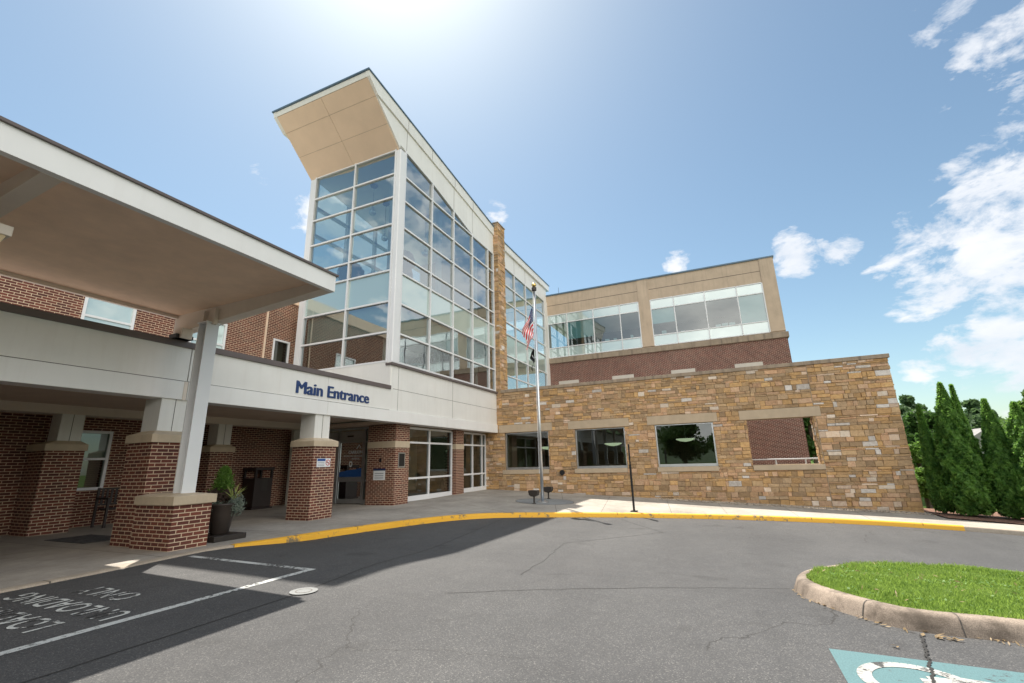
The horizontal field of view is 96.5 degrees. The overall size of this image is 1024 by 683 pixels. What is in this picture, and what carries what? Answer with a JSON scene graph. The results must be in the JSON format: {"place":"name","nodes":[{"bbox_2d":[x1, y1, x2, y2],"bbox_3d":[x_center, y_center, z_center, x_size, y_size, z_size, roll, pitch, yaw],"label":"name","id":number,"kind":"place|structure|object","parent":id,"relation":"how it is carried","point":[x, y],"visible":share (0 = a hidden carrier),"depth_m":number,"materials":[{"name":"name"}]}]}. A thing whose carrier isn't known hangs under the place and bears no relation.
{"place":"outdoors","nodes":[
{"label":"outdoors","id":0,"kind":"place"},
{"bbox_2d":[0,275,298,535],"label":"brick wing","id":1,"kind":"structure","parent":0,"point":[271,335],"depth_m":12.71,"materials":[{"name":"brown brick"}]},
{"bbox_2d":[77,430,113,490],"bbox_3d":[-11.344,3.125,12.027,0.100,1.540,1.160,-8,-16,23],"label":"window frame","id":2,"kind":"structure","parent":1,"relation":"in","point":[95,460],"depth_m":12.29,"materials":[{"name":"white metal"}]},
{"bbox_2d":[80,297,136,329],"bbox_3d":[-11.463,-0.612,12.967,0.100,1.550,1.240,-8,-16,23],"label":"window frame","id":3,"kind":"structure","parent":1,"relation":"in","point":[94,310],"depth_m":12.99,"materials":[{"name":"white metal"}]},
{"bbox_2d":[188,324,227,348],"bbox_3d":[-10.318,0.013,15.444,0.100,1.550,1.200,-8,-16,23],"label":"window frame","id":4,"kind":"structure","parent":1,"relation":"in","point":[222,332],"depth_m":15.91,"materials":[{"name":"white metal"}]},
{"bbox_2d":[271,338,289,362],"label":"window frame","id":5,"kind":"structure","parent":1,"relation":"in","point":[280,350],"depth_m":18.06,"materials":[{"name":"white metal"}]},
{"bbox_2d":[404,269,412,277],"bbox_3d":[-5.494,-2.714,22.547,0.100,3.300,1.800,-8,-16,23],"label":"pendant light","id":6,"kind":"object","parent":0,"point":[410,273],"visible":0.11,"depth_m":23.35,"materials":[{"name":"white"}]},
{"bbox_2d":[403,250,414,272],"bbox_3d":[-4.466,-2.937,18.621,1.034,1.674,1.022,-8,-16,23],"label":"pendant light","id":7,"kind":"object","parent":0,"point":[408,266],"visible":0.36,"depth_m":18.46,"materials":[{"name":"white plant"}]},
{"bbox_2d":[0,517,1023,682],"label":"road","id":8,"kind":"structure","parent":0,"point":[417,617],"depth_m":4.62,"materials":[{"name":"grey asphalt"}]},
{"bbox_2d":[0,607,65,632],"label":"road lettering","id":9,"kind":"object","parent":8,"relation":"on","point":[22,618],"visible":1,"depth_m":4.46,"materials":[{"name":"paint"}]},
{"bbox_2d":[3,593,129,620],"bbox_3d":[-4.850,2.854,4.946,2.034,0.024,0.295,-8,-16,23],"label":"road lettering","id":10,"kind":"object","parent":8,"relation":"on","point":[87,604],"visible":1,"depth_m":4.91,"materials":[{"name":"paint"}]},
{"bbox_2d":[72,587,140,599],"bbox_3d":[-4.773,2.968,5.390,0.977,0.012,0.295,-8,-16,23],"label":"road lettering","id":11,"kind":"object","parent":8,"relation":"on","point":[112,598],"visible":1,"depth_m":5.36,"materials":[{"name":"paint"}]},
{"bbox_2d":[0,544,233,592],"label":"kerb","id":12,"kind":"structure","parent":8,"relation":"on","point":[19,587],"depth_m":6.54,"materials":[{"name":"concrete"}]},
{"bbox_2d":[0,568,313,655],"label":"stall line","id":13,"kind":"object","parent":8,"relation":"on","point":[109,623],"visible":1,"depth_m":4.53,"materials":[{"name":"white paint"}]},
{"bbox_2d":[188,556,309,569],"bbox_3d":[-4.095,3.378,6.997,2.620,0.035,0.100,-8,-16,23],"label":"stall line","id":14,"kind":"object","parent":8,"relation":"on","point":[302,568],"visible":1,"depth_m":6.96,"materials":[{"name":"white paint"}]},
{"bbox_2d":[21,519,501,682],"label":"asphalt seam","id":15,"kind":"object","parent":8,"relation":"on","point":[199,625],"visible":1,"depth_m":4.10,"materials":[{"name":"black asphalt"}]},
{"bbox_2d":[289,587,317,594],"bbox_3d":[-2.433,2.913,5.340,0.310,0.005,0.310,-8,-16,23],"label":"valve cover","id":16,"kind":"object","parent":8,"relation":"on","point":[305,590],"visible":1,"depth_m":5.35,"materials":[{"name":"metal"}]},
{"bbox_2d":[522,519,662,573],"bbox_3d":[2.073,4.189,9.718,1.514,0.309,8.376,-9,-16,25],"label":"asphalt seam","id":17,"kind":"object","parent":8,"relation":"on","point":[589,540],"visible":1,"depth_m":9.61,"materials":[{"name":"black asphalt"}]},
{"bbox_2d":[230,512,964,547],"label":"yellow kerb","id":18,"kind":"structure","parent":8,"relation":"on","point":[339,532],"depth_m":13.37,"materials":[{"name":"paint"}]},
{"bbox_2d":[461,587,775,592],"bbox_3d":[1.343,2.960,5.415,4.237,0.180,0.068,0,-15,-7],"label":"asphalt seam","id":19,"kind":"object","parent":8,"relation":"on","point":[595,588],"visible":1,"depth_m":5.37,"materials":[{"name":"black asphalt"}]},
{"bbox_2d":[792,589,1023,646],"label":"leaf litter","id":20,"kind":"object","parent":8,"relation":"on","point":[905,628],"visible":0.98,"depth_m":4.00,"materials":[{"name":"plant"}]},
{"bbox_2d":[794,563,1023,643],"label":"island kerb","id":21,"kind":"structure","parent":8,"relation":"on","point":[994,628],"depth_m":3.97,"materials":[{"name":"beige concrete"}]},
{"bbox_2d":[796,579,966,637],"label":"kerb joints","id":22,"kind":"object","parent":21,"relation":"on","point":[952,612],"visible":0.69,"depth_m":3.86,"materials":[{"name":"concrete"}]},
{"bbox_2d":[805,560,1023,618],"bbox_3d":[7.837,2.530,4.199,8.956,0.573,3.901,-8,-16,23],"label":"grass","id":23,"kind":"structure","parent":21,"relation":"on","point":[862,583],"depth_m":5.19,"materials":[{"name":"green plant"}]},
{"bbox_2d":[817,562,1016,601],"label":"dry grass","id":24,"kind":"structure","parent":23,"relation":"on","point":[922,578],"depth_m":5.44,"materials":[{"name":"plant"}]},
{"bbox_2d":[825,563,1023,611],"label":"clover","id":25,"kind":"object","parent":23,"relation":"on","point":[943,581],"visible":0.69,"depth_m":5.48,"materials":[{"name":"green plant"}]},
{"bbox_2d":[829,649,1023,682],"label":"parking marking","id":26,"kind":"object","parent":8,"relation":"on","point":[857,667],"visible":1,"depth_m":3.15,"materials":[{"name":"teal paint"}]},
{"bbox_2d":[890,633,963,646],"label":"dead leaves","id":27,"kind":"object","parent":8,"relation":"on","point":[937,636],"visible":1,"depth_m":3.73,"materials":[{"name":"plant"}]},
{"bbox_2d":[919,634,935,682],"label":"asphalt seam","id":28,"kind":"object","parent":8,"relation":"on","point":[929,662],"visible":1,"depth_m":3.30,"materials":[{"name":"black asphalt"}]},
{"bbox_2d":[962,525,1023,535],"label":"kerb","id":29,"kind":"structure","parent":8,"relation":"on","point":[995,530],"depth_m":12.33,"materials":[{"name":"concrete"}]},
{"bbox_2d":[0,490,1023,588],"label":"sidewalk","id":30,"kind":"structure","parent":0,"point":[28,564],"depth_m":12.98,"materials":[{"name":"concrete"}]},
{"bbox_2d":[44,534,110,543],"bbox_3d":[-8.889,4.130,9.566,1.480,0.008,0.800,-8,-16,23],"label":"floor mat","id":31,"kind":"object","parent":30,"relation":"on","point":[90,538],"visible":0.86,"depth_m":9.49,"materials":[{"name":"rubber"}]},
{"bbox_2d":[90,487,119,527],"bbox_3d":[-10.140,4.413,12.360,0.590,0.960,1.670,-8,-16,23],"label":"chair","id":32,"kind":"object","parent":30,"relation":"on","point":[107,502],"visible":0.29,"depth_m":11.79,"materials":[{"name":"metal"}]},
{"bbox_2d":[0,115,338,551],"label":"drive canopy","id":33,"kind":"object","parent":30,"relation":"on","point":[84,225],"visible":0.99,"depth_m":7.32,"materials":[{"name":"beige paint"}]},
{"bbox_2d":[0,223,13,241],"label":"canopy light","id":34,"kind":"object","parent":33,"relation":"attached to","point":[6,231],"visible":1,"depth_m":5.11,"materials":[{"name":"white metal"}]},
{"bbox_2d":[0,302,390,546],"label":"entrance arcade","id":35,"kind":"object","parent":30,"relation":"on","point":[69,373],"visible":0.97,"depth_m":10.44,"materials":[{"name":"white brick"}]},
{"bbox_2d":[316,458,330,466],"bbox_3d":[-5.143,3.308,12.477,0.014,0.230,0.470,-8,-16,23],"label":"pier sign","id":36,"kind":"object","parent":35,"relation":"attached to","point":[323,462],"visible":1,"depth_m":12.47,"materials":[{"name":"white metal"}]},
{"bbox_2d":[295,380,368,402],"bbox_3d":[-5.169,1.516,13.426,0.026,0.335,2.830,-8,-16,23],"label":"sign lettering","id":37,"kind":"object","parent":35,"relation":"attached to","point":[304,385],"visible":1,"depth_m":13.17},
{"bbox_2d":[207,465,246,542],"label":"potted plants","id":38,"kind":"object","parent":30,"relation":"on","point":[226,506],"visible":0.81,"depth_m":9.12,"materials":[{"name":"green plant"}]},
{"bbox_2d":[241,467,274,509],"bbox_3d":[-8.921,5.124,15.997,0.680,1.380,0.800,-8,-16,23],"label":"litter bin","id":39,"kind":"object","parent":30,"relation":"on","point":[256,493],"visible":0.97,"depth_m":15.76,"materials":[{"name":"metal"}]},
{"bbox_2d":[329,421,485,505],"bbox_3d":[-4.792,5.435,20.172,4.840,3.100,7.605,-8,-16,23],"label":"glazed lobby","id":40,"kind":"object","parent":30,"relation":"on","point":[440,462],"visible":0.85,"depth_m":17.43,"materials":[{"name":"brown brick"}]},
{"bbox_2d":[332,447,336,502],"bbox_3d":[-7.233,5.047,17.677,1.170,2.260,0.060,-8,-16,23],"label":"sliding door","id":41,"kind":"structure","parent":40,"relation":"in","point":[336,447],"depth_m":17.42,"materials":[{"name":"metal"}]},
{"bbox_2d":[335,440,363,502],"bbox_3d":[-6.070,4.885,17.180,1.220,2.260,0.060,-8,-16,23],"label":"sliding door","id":42,"kind":"structure","parent":40,"relation":"in","point":[349,479],"depth_m":17.16,"materials":[{"name":"glass"}]},
{"bbox_2d":[348,445,361,466],"bbox_3d":[-6.018,4.321,17.279,0.893,0.822,0.001,-8,-16,23],"label":"door lettering","id":43,"kind":"object","parent":42,"relation":"attached to","point":[354,456],"depth_m":17.25},
{"bbox_2d":[373,468,385,479],"bbox_3d":[-4.694,4.693,16.140,0.530,0.390,0.014,-8,-16,23],"label":"notice board","id":44,"kind":"object","parent":40,"relation":"attached to","point":[378,474],"visible":1,"depth_m":16.13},
{"bbox_2d":[398,452,404,467],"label":"wall panel","id":45,"kind":"structure","parent":40,"relation":"attached to","point":[401,459],"depth_m":16.32,"materials":[{"name":"metal"}]},
{"bbox_2d":[408,427,451,501],"bbox_3d":[-3.354,4.886,18.366,0.110,2.715,3.450,-8,-16,23],"label":"window frame","id":46,"kind":"structure","parent":40,"relation":"in","point":[430,450],"depth_m":18.41,"materials":[{"name":"white metal"}]},
{"bbox_2d":[464,432,485,492],"bbox_3d":[-1.844,5.689,21.641,0.110,2.672,2.480,-8,-16,23],"label":"window frame","id":47,"kind":"structure","parent":40,"relation":"in","point":[474,443],"depth_m":21.76,"materials":[{"name":"white metal"}]},
{"bbox_2d":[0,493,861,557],"bbox_3d":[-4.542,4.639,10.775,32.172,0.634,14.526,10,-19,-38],"label":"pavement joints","id":48,"kind":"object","parent":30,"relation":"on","point":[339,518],"visible":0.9,"depth_m":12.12,"materials":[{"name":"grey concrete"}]},
{"bbox_2d":[516,498,573,504],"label":"round slab","id":49,"kind":"structure","parent":30,"relation":"on","point":[551,501],"depth_m":17.00,"materials":[{"name":"concrete"}]},
{"bbox_2d":[528,490,539,503],"bbox_3d":[0.789,5.565,16.360,0.360,0.460,0.234,-8,-16,23],"label":"ground floodlight","id":50,"kind":"object","parent":49,"relation":"on","point":[533,493],"visible":1,"depth_m":16.29,"materials":[{"name":"brown metal"}]},
{"bbox_2d":[532,283,547,502],"bbox_3d":[1.016,1.737,17.908,0.400,8.645,0.400,-8,-16,23],"label":"flagpole","id":51,"kind":"object","parent":49,"relation":"on","point":[539,416],"visible":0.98,"depth_m":17.69,"materials":[{"name":"metal"}]},
{"bbox_2d":[522,306,533,347],"bbox_3d":[0.632,-0.547,18.552,0.472,1.842,0.249,-3,-15,7],"label":"national flag","id":52,"kind":"object","parent":51,"relation":"hanging from","point":[527,332],"visible":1,"depth_m":18.55,"materials":[{"name":"fabric"}]},
{"bbox_2d":[530,349,534,370],"bbox_3d":[0.832,0.620,18.223,0.147,1.176,0.308,5,-16,-23],"label":"black flag","id":53,"kind":"object","parent":51,"relation":"hanging from","point":[532,357],"visible":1,"depth_m":18.27,"materials":[{"name":"black fabric"}]},
{"bbox_2d":[544,487,552,498],"bbox_3d":[1.442,5.997,18.107,0.360,0.460,0.234,-8,-16,23],"label":"ground floodlight","id":54,"kind":"object","parent":49,"relation":"on","point":[548,490],"visible":0.9,"depth_m":18.04,"materials":[{"name":"brown metal"}]},
{"bbox_2d":[628,444,637,511],"bbox_3d":[3.872,4.402,14.844,0.200,2.120,0.297,-8,-16,23],"label":"sign post","id":55,"kind":"object","parent":30,"relation":"on","point":[632,491],"visible":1,"depth_m":14.76,"materials":[{"name":"black metal"}]},
{"bbox_2d":[657,498,935,515],"bbox_3d":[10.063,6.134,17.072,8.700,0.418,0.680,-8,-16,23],"label":"gravel bed","id":56,"kind":"object","parent":30,"relation":"on","point":[804,507],"visible":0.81,"depth_m":16.58,"materials":[{"name":"gravel"}]},
{"bbox_2d":[924,508,1023,523],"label":"mulch bed","id":57,"kind":"object","parent":30,"relation":"on","point":[997,517],"visible":0.44,"depth_m":14.38,"materials":[{"name":"brown soil"}]},
{"bbox_2d":[915,404,951,513],"bbox_3d":[14.414,4.043,15.713,0.778,3.795,0.713,-8,-16,23],"label":"arborvitae","id":58,"kind":"object","parent":57,"relation":"on","point":[927,451],"visible":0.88,"depth_m":15.61,"materials":[{"name":"green plant"}]},
{"bbox_2d":[932,381,997,516],"bbox_3d":[14.818,3.548,15.198,1.778,4.527,1.772,-8,-16,23],"label":"arborvitae","id":59,"kind":"object","parent":57,"relation":"on","point":[964,479],"visible":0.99,"depth_m":14.89,"materials":[{"name":"green plant"}]},
{"bbox_2d":[979,398,1023,519],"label":"arborvitae","id":60,"kind":"object","parent":57,"relation":"on","point":[995,451],"visible":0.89,"depth_m":14.31,"materials":[{"name":"green plant"}]},
{"bbox_2d":[1002,400,1023,513],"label":"arborvitae","id":61,"kind":"object","parent":57,"relation":"on","point":[1015,430],"visible":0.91,"depth_m":14.03,"materials":[{"name":"green plant"}]},
{"bbox_2d":[0,0,1023,418],"label":"sky","id":62,"kind":"structure","parent":0,"point":[874,149],"materials":[{"name":"blue"}]},
{"bbox_2d":[811,457,996,513],"bbox_3d":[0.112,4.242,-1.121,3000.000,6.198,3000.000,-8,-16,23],"label":"ground","id":63,"kind":"structure","parent":0,"point":[923,502],"depth_m":19.83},
{"bbox_2d":[272,67,497,505],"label":"entrance tower","id":64,"kind":"structure","parent":63,"relation":"on","point":[424,345],"depth_m":19.04,"materials":[{"name":"white metal"}]},
{"bbox_2d":[369,184,377,215],"bbox_3d":[-6.098,-6.222,20.094,0.320,1.460,0.320,-8,-16,23],"label":"pendant lamp","id":65,"kind":"object","parent":64,"relation":"hanging from","point":[372,211],"visible":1,"depth_m":19.95,"materials":[{"name":"blue metal"}]},
{"bbox_2d":[381,202,389,240],"bbox_3d":[-5.872,-5.554,21.177,0.320,1.910,0.320,-8,-16,23],"label":"pendant lamp","id":66,"kind":"object","parent":64,"relation":"hanging from","point":[384,237],"visible":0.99,"depth_m":20.95,"materials":[{"name":"blue metal"}]},
{"bbox_2d":[422,214,428,256],"bbox_3d":[-4.157,-5.106,21.966,0.320,2.160,0.320,-8,-16,23],"label":"pendant lamp","id":67,"kind":"object","parent":64,"relation":"hanging from","point":[424,253],"visible":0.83,"depth_m":21.74,"materials":[{"name":"white metal"}]},
{"bbox_2d":[546,255,810,464],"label":"office wing","id":68,"kind":"structure","parent":63,"relation":"on","point":[697,305],"depth_m":29.13,"materials":[{"name":"beige concrete"}]},
{"bbox_2d":[416,242,550,388],"bbox_3d":[-1.710,-0.123,29.638,6.020,9.520,9.000,-8,-16,23],"label":"glazed link","id":69,"kind":"object","parent":68,"relation":"attached to","point":[521,275],"visible":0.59,"depth_m":29.87,"materials":[{"name":"clear glass"}]},
{"bbox_2d":[547,302,642,358],"bbox_3d":[5.490,-0.709,31.120,6.410,3.140,0.110,-8,-16,23],"label":"ribbon window","id":70,"kind":"structure","parent":68,"relation":"in","point":[580,324],"depth_m":31.23,"materials":[{"name":"white metal"}]},
{"bbox_2d":[650,282,770,345],"bbox_3d":[12.058,-1.623,28.315,6.570,3.140,0.110,-8,-16,23],"label":"ribbon window","id":71,"kind":"structure","parent":68,"relation":"in","point":[752,312],"depth_m":28.04,"materials":[{"name":"white metal"}]},
{"bbox_2d":[482,353,923,512],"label":"stone wing","id":72,"kind":"structure","parent":63,"relation":"on","point":[685,436],"depth_m":18.86,"materials":[{"name":"brown stone"}]},
{"bbox_2d":[488,221,507,396],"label":"stone pier","id":73,"kind":"structure","parent":72,"relation":"on","point":[500,314],"depth_m":24.64,"materials":[{"name":"brown stone"}]},
{"bbox_2d":[506,431,549,469],"bbox_3d":[0.759,5.289,22.116,2.270,1.750,0.080,-8,-16,23],"label":"window frame","id":74,"kind":"structure","parent":72,"relation":"in","point":[521,448],"depth_m":22.15,"materials":[{"name":"metal"}]},
{"bbox_2d":[575,427,627,468],"bbox_3d":[4.034,4.838,20.716,2.290,1.760,0.080,-8,-16,23],"label":"window frame","id":75,"kind":"structure","parent":72,"relation":"in","point":[600,447],"depth_m":20.71,"materials":[{"name":"glass"}]},
{"bbox_2d":[655,422,717,466],"bbox_3d":[7.331,4.369,19.310,2.340,1.760,0.080,-8,-16,23],"label":"window frame","id":76,"kind":"structure","parent":72,"relation":"in","point":[689,444],"depth_m":19.29,"materials":[{"name":"metal"}]},
{"bbox_2d":[803,417,818,463],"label":"leafy tree","id":77,"kind":"object","parent":63,"relation":"on","point":[809,438],"visible":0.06,"depth_m":40.48,"materials":[{"name":"green plant"}]},
{"bbox_2d":[898,394,933,466],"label":"pine tree","id":78,"kind":"object","parent":63,"relation":"on","point":[907,403],"visible":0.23,"depth_m":45.22,"materials":[{"name":"green plant"}]},
{"bbox_2d":[901,409,935,444],"bbox_3d":[33.391,8.341,36.291,4.715,6.180,4.913,-8,-16,23],"label":"leafy tree","id":79,"kind":"object","parent":63,"relation":"on","point":[909,420],"visible":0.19,"depth_m":36.74,"materials":[{"name":"green plant"}]},
{"bbox_2d":[908,441,933,506],"bbox_3d":[16.543,5.362,18.259,1.627,2.796,1.586,5,-16,-23],"label":"shrub","id":80,"kind":"object","parent":63,"relation":"on","point":[914,450],"visible":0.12,"depth_m":18.39,"materials":[{"name":"green plant"}]},
{"bbox_2d":[915,467,932,508],"bbox_3d":[15.839,5.709,17.533,1.012,1.755,0.958,-8,-16,23],"label":"shrub","id":81,"kind":"object","parent":63,"relation":"on","point":[921,480],"visible":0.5,"depth_m":17.38,"materials":[{"name":"green plant"}]},
{"bbox_2d":[972,428,981,447],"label":"white house","id":82,"kind":"structure","parent":63,"relation":"on","point":[977,432],"depth_m":38.49,"materials":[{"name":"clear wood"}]},
{"bbox_2d":[961,398,998,428],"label":"pine tree","id":83,"kind":"object","parent":63,"relation":"on","point":[974,418],"visible":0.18,"depth_m":51.76,"materials":[{"name":"green plant"}]},
{"bbox_2d":[964,409,1007,425],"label":"pine tree","id":84,"kind":"object","parent":63,"relation":"on","point":[967,411],"visible":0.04,"depth_m":63.94,"materials":[{"name":"green plant"}]},
{"bbox_2d":[999,417,1007,428],"bbox_3d":[36.479,6.983,31.036,4.886,6.439,6.132,-8,-16,23],"label":"leafy tree","id":85,"kind":"object","parent":63,"relation":"on","point":[1001,422],"visible":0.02,"depth_m":32.81,"materials":[{"name":"green plant"}]},
{"bbox_2d":[1003,389,1023,434],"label":"leafy tree","id":86,"kind":"object","parent":63,"relation":"on","point":[1020,403],"visible":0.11,"depth_m":24.21,"materials":[{"name":"green plant"}]},
{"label":"terrace","id":87,"kind":"structure","parent":0,"visible":0},
{"bbox_2d":[753,458,817,463],"bbox_3d":[12.620,5.886,18.903,5.600,2.090,0.060,-8,-16,23],"label":"railing","id":88,"kind":"object","parent":87,"relation":"on","point":[786,459],"visible":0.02,"depth_m":19.50,"materials":[{"name":"white metal"}]}
]}

